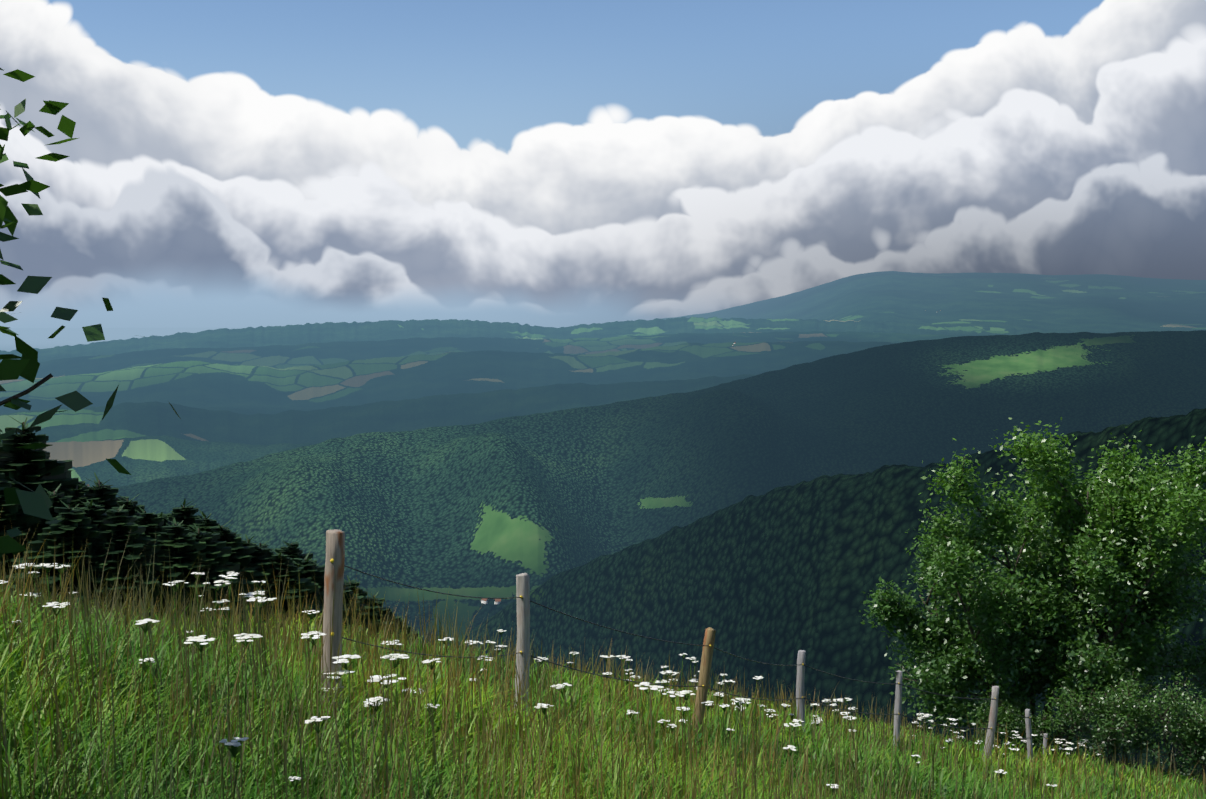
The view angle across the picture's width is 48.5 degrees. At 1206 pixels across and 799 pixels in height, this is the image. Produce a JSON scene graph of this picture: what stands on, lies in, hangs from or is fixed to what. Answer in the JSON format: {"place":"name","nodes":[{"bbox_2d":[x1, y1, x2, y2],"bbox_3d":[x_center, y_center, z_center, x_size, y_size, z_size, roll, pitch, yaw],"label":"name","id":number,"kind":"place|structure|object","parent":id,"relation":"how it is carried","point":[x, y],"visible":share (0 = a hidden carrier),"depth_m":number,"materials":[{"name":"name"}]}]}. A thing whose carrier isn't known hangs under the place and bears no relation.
{"place":"outdoors","nodes":[
{"label":"outdoors","id":0,"kind":"place"},
{"bbox_2d":[88,310,940,601],"bbox_3d":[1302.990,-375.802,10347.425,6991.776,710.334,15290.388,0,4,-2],"label":"village house roofs","id":1,"kind":"structure","parent":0,"point":[496,600],"depth_m":2686.46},
{"bbox_2d":[0,271,1205,777],"bbox_3d":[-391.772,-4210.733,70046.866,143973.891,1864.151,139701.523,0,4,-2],"label":"hills","id":2,"kind":"structure","parent":0,"point":[756,489],"depth_m":3477.27,"materials":[{"name":"green plant"}]},
{"bbox_2d":[87,310,925,603],"bbox_3d":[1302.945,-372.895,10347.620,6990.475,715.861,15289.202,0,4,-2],"label":"village house walls","id":3,"kind":"structure","parent":2,"relation":"on","point":[486,601],"depth_m":2704.24,"materials":[{"name":"white"}]},
{"bbox_2d":[0,0,1205,327],"label":"sky","id":4,"kind":"structure","parent":0,"point":[231,163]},
{"bbox_2d":[342,565,1046,748],"bbox_3d":[5.549,5.897,25.390,1.784,11.312,33.959,2,4,29],"label":"fence wire","id":5,"kind":"object","parent":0,"point":[687,644],"visible":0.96,"depth_m":16.75,"materials":[{"name":"grey metal"}]},
{"bbox_2d":[859,417,1205,756],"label":"ash tree","id":6,"kind":"object","parent":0,"point":[947,573],"depth_m":45.02,"materials":[{"name":"green plant"}]},
{"bbox_2d":[1162,650,1205,712],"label":"bush leaves","id":7,"kind":"object","parent":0,"point":[1202,678],"depth_m":45.96,"materials":[{"name":"green plant"}]},
{"bbox_3d":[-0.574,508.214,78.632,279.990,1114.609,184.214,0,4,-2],"label":"meadow ground","id":8,"kind":"structure","parent":0,"visible":0},
{"bbox_2d":[0,473,41,584],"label":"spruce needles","id":9,"kind":"object","parent":8,"relation":"on","point":[14,515],"visible":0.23,"depth_m":28.24,"materials":[{"name":"green plant"}]},
{"bbox_2d":[1,483,77,574],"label":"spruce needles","id":10,"kind":"object","parent":8,"relation":"on","point":[56,502],"depth_m":28.76,"materials":[{"name":"green plant"}]},
{"bbox_2d":[0,416,84,507],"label":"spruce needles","id":11,"kind":"object","parent":8,"relation":"on","point":[41,468],"depth_m":30.16,"materials":[{"name":"green plant"}]},
{"bbox_2d":[1,500,157,618],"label":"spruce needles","id":12,"kind":"object","parent":8,"relation":"on","point":[58,537],"depth_m":27.16,"materials":[{"name":"green plant"}]},
{"bbox_2d":[65,479,104,508],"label":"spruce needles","id":13,"kind":"object","parent":8,"relation":"on","point":[81,492],"depth_m":30.32,"materials":[{"name":"green plant"}]},
{"bbox_2d":[0,68,180,559],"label":"leaves","id":14,"kind":"object","parent":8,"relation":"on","point":[37,502],"depth_m":4.09,"materials":[{"name":"green plant"}]},
{"bbox_2d":[44,499,146,613],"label":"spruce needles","id":15,"kind":"object","parent":8,"relation":"on","point":[95,513],"depth_m":27.64,"materials":[{"name":"green plant"}]},
{"bbox_2d":[79,472,144,512],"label":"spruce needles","id":16,"kind":"object","parent":8,"relation":"on","point":[106,494],"depth_m":30.88,"materials":[{"name":"green plant"}]},
{"bbox_2d":[112,493,144,522],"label":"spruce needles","id":17,"kind":"object","parent":8,"relation":"on","point":[132,507],"depth_m":29.94,"materials":[{"name":"green plant"}]},
{"bbox_2d":[71,504,188,618],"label":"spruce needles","id":18,"kind":"object","parent":8,"relation":"on","point":[140,541],"depth_m":27.74,"materials":[{"name":"green plant"}]},
{"bbox_2d":[129,506,163,539],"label":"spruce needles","id":19,"kind":"object","parent":8,"relation":"on","point":[154,522],"depth_m":28.93,"materials":[{"name":"green plant"}]},
{"bbox_2d":[158,512,180,526],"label":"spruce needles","id":20,"kind":"object","parent":8,"relation":"on","point":[162,515],"visible":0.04,"depth_m":29.53,"materials":[{"name":"green plant"}]},
{"bbox_2d":[164,499,203,528],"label":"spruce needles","id":21,"kind":"object","parent":8,"relation":"on","point":[188,518],"depth_m":30.92,"materials":[{"name":"green plant"}]},
{"bbox_2d":[147,518,238,626],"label":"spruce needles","id":22,"kind":"object","parent":8,"relation":"on","point":[183,559],"depth_m":28.31,"materials":[{"name":"green plant"}]},
{"bbox_2d":[173,523,267,624],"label":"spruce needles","id":23,"kind":"object","parent":8,"relation":"on","point":[219,551],"depth_m":28.98,"materials":[{"name":"green plant"}]},
{"bbox_2d":[183,510,260,617],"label":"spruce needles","id":24,"kind":"object","parent":8,"relation":"on","point":[201,523],"depth_m":30.47,"materials":[{"name":"green plant"}]},
{"bbox_2d":[209,520,287,623],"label":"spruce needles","id":25,"kind":"object","parent":8,"relation":"on","point":[235,544],"depth_m":29.98,"materials":[{"name":"green plant"}]},
{"bbox_2d":[235,532,274,605],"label":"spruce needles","id":26,"kind":"object","parent":8,"relation":"on","point":[237,535],"depth_m":30.52,"materials":[{"name":"green plant"}]},
{"bbox_2d":[251,539,271,550],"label":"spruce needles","id":27,"kind":"object","parent":8,"relation":"on","point":[264,545],"depth_m":31.67,"materials":[{"name":"green plant"}]},
{"bbox_2d":[240,534,294,618],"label":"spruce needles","id":28,"kind":"object","parent":8,"relation":"on","point":[260,556],"visible":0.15,"depth_m":30.46,"materials":[{"name":"green plant"}]},
{"bbox_2d":[260,548,322,630],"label":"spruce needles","id":29,"kind":"object","parent":8,"relation":"on","point":[292,575],"depth_m":30.49,"materials":[{"name":"green plant"}]},
{"bbox_2d":[275,540,316,565],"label":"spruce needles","id":30,"kind":"object","parent":8,"relation":"on","point":[294,550],"depth_m":32.59,"materials":[{"name":"green plant"}]},
{"bbox_2d":[293,551,362,635],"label":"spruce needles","id":31,"kind":"object","parent":8,"relation":"on","point":[311,569],"depth_m":31.61,"materials":[{"name":"green plant"}]},
{"bbox_2d":[320,529,344,708],"bbox_3d":[-2.005,1.930,9.966,0.190,1.927,0.169,0,4,-2],"label":"fence post","id":32,"kind":"object","parent":8,"relation":"on","point":[335,544],"visible":0.62,"depth_m":9.90,"materials":[{"name":"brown wood"}]},
{"bbox_2d":[330,559,1047,748],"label":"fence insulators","id":33,"kind":"object","parent":32,"relation":"attached to","point":[331,560],"visible":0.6,"depth_m":9.89,"materials":[{"name":"plastic"}]},
{"bbox_2d":[343,583,382,638],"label":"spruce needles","id":34,"kind":"object","parent":8,"relation":"on","point":[358,600],"visible":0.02,"depth_m":32.68,"materials":[{"name":"green plant"}]},
{"bbox_2d":[344,575,401,645],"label":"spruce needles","id":35,"kind":"object","parent":8,"relation":"on","point":[353,584],"visible":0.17,"depth_m":33.70,"materials":[{"name":"green plant"}]},
{"bbox_2d":[367,591,417,642],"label":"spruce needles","id":36,"kind":"object","parent":8,"relation":"on","point":[383,609],"depth_m":34.34,"materials":[{"name":"green plant"}]},
{"bbox_2d":[514,573,529,716],"bbox_3d":[-0.855,2.796,13.868,0.202,2.020,0.157,0,4,-2],"label":"fence post","id":37,"kind":"object","parent":8,"relation":"on","point":[523,609],"visible":0.62,"depth_m":13.79,"materials":[{"name":"grey wood"}]},
{"bbox_2d":[0,563,1104,798],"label":"wildflowers","id":38,"kind":"object","parent":8,"relation":"on","point":[200,643],"visible":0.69,"depth_m":12.58,"materials":[{"name":"white plant"}]},
{"bbox_2d":[0,510,1205,798],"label":"meadow grass","id":39,"kind":"structure","parent":8,"relation":"on","point":[78,732],"depth_m":9.29,"materials":[{"name":"green plant"}]},
{"bbox_2d":[691,627,715,733],"bbox_3d":[1.256,3.916,17.521,0.443,1.896,0.159,0,4,-2],"label":"fence post","id":40,"kind":"object","parent":8,"relation":"on","point":[706,660],"visible":0.69,"depth_m":17.44,"materials":[{"name":"brown wood"}]},
{"bbox_2d":[796,650,805,732],"bbox_3d":[3.492,5.433,23.603,0.200,2.052,0.166,0,4,-2],"label":"fence post","id":41,"kind":"object","parent":8,"relation":"on","point":[801,656],"visible":0.69,"depth_m":23.52,"materials":[{"name":"grey wood"}]},
{"bbox_2d":[893,670,901,750],"bbox_3d":[5.993,6.584,27.262,0.175,2.168,0.161,0,4,-2],"label":"fence post","id":42,"kind":"object","parent":8,"relation":"on","point":[898,701],"visible":0.73,"depth_m":27.20,"materials":[{"name":"grey wood"}]},
{"bbox_2d":[982,686,998,758],"bbox_3d":[8.298,7.280,28.890,0.459,2.234,0.193,0,4,-2],"label":"fence post","id":43,"kind":"object","parent":8,"relation":"on","point":[993,711],"visible":0.69,"depth_m":28.81,"materials":[{"name":"grey wood"}]},
{"bbox_2d":[1025,709,1032,761],"bbox_3d":[11.334,9.155,35.617,0.268,1.885,0.150,0,4,-2],"label":"fence post","id":44,"kind":"object","parent":8,"relation":"on","point":[1028,727],"visible":0.75,"depth_m":35.55,"materials":[{"name":"grey wood"}]},
{"bbox_2d":[967,682,1093,754],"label":"bush leaves","id":45,"kind":"object","parent":8,"relation":"on","point":[1003,713],"depth_m":43.48,"materials":[{"name":"green plant"}]},
{"bbox_2d":[1043,733,1047,753],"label":"fence post","id":46,"kind":"object","parent":8,"relation":"on","point":[1045,740],"visible":0.5,"depth_m":40.73,"materials":[{"name":"grey wood"}]},
{"bbox_2d":[1045,667,1169,767],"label":"bush leaves","id":47,"kind":"object","parent":8,"relation":"on","point":[1120,718],"depth_m":41.49,"materials":[{"name":"green plant"}]},
{"bbox_2d":[1115,660,1205,783],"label":"bush leaves","id":48,"kind":"object","parent":8,"relation":"on","point":[1171,725],"depth_m":40.23,"materials":[{"name":"green plant"}]}
]}

